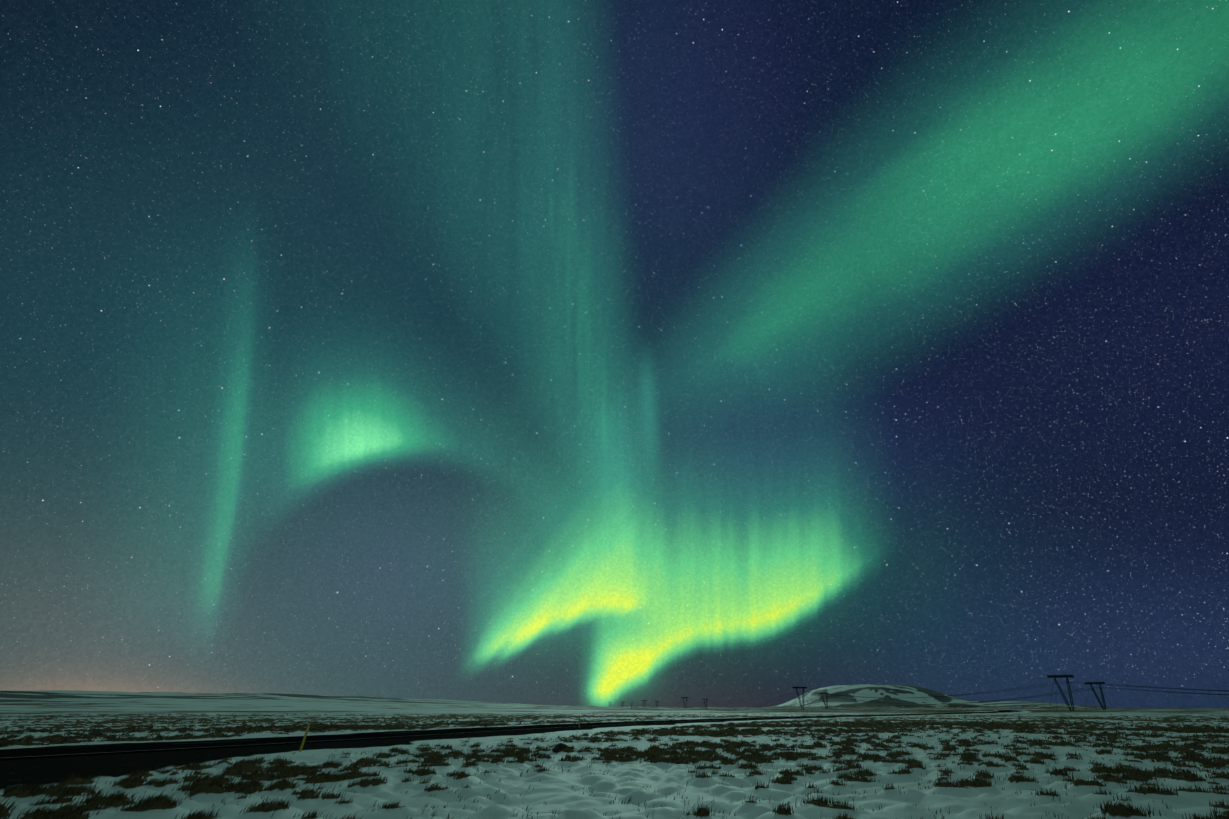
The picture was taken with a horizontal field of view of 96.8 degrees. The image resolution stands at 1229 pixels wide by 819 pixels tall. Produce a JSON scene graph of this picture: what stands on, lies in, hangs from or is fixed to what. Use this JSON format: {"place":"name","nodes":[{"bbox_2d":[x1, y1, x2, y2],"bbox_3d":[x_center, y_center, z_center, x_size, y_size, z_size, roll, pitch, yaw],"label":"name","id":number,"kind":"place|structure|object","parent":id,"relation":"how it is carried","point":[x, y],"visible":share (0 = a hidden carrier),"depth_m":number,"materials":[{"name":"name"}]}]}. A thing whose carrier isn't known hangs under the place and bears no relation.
{"place":"outdoors","nodes":[
{"label":"outdoors","id":0,"kind":"place"},
{"bbox_2d":[0,709,1012,758],"bbox_3d":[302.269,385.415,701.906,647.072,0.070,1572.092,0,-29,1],"label":"road","id":1,"kind":"structure","parent":0,"point":[37,752],"depth_m":32.30,"materials":[{"name":"black asphalt"}]},
{"bbox_2d":[7,711,1007,757],"bbox_3d":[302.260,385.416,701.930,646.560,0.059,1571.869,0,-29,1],"label":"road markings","id":2,"kind":"object","parent":1,"relation":"on","point":[326,740],"visible":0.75,"depth_m":30.98,"materials":[{"name":"paint"}]},
{"bbox_2d":[0,684,1228,818],"bbox_3d":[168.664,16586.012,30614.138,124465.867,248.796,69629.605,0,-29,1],"label":"terrain","id":3,"kind":"structure","parent":0,"point":[553,789],"depth_m":21.29,"materials":[{"name":"white snow"}]},
{"bbox_2d":[4,743,567,790],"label":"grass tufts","id":4,"kind":"object","parent":3,"relation":"on","point":[557,747],"visible":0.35,"depth_m":25.84,"materials":[{"name":"brown plant"}]},
{"bbox_2d":[299,723,309,751],"bbox_3d":[-14.714,15.665,25.871,0.110,1.470,0.061,24,-40,-25],"label":"marker post","id":5,"kind":"object","parent":3,"relation":"on","point":[303,741],"visible":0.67,"depth_m":25.91,"materials":[{"name":"yellow plastic"}]},
{"bbox_2d":[0,719,1228,818],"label":"dry grass tufts","id":6,"kind":"object","parent":3,"relation":"on","point":[78,811],"visible":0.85,"depth_m":20.05,"materials":[{"name":"brown plant"}]},
{"bbox_2d":[791,687,808,708],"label":"pylon","id":7,"kind":"object","parent":3,"relation":"on","point":[796,688],"visible":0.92,"depth_m":744.78,"materials":[{"name":"metal"}]},
{"bbox_2d":[616,682,1228,708],"bbox_3d":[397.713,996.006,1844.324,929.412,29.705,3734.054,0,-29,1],"label":"power line conductors","id":8,"kind":"object","parent":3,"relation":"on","point":[979,692],"visible":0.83,"depth_m":627.35,"materials":[{"name":"grey"}]},
{"bbox_2d":[1047,672,1094,710],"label":"pylon","id":9,"kind":"object","parent":3,"relation":"on","point":[1066,677],"visible":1,"depth_m":468.00,"materials":[{"name":"metal"}]},
{"bbox_2d":[1085,680,1110,709],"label":"pylon","id":10,"kind":"object","parent":3,"relation":"on","point":[1099,701],"visible":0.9,"depth_m":611.47,"materials":[{"name":"metal"}]},
{"bbox_2d":[0,0,1228,707],"label":"sky","id":11,"kind":"structure","parent":0,"point":[729,353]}
]}

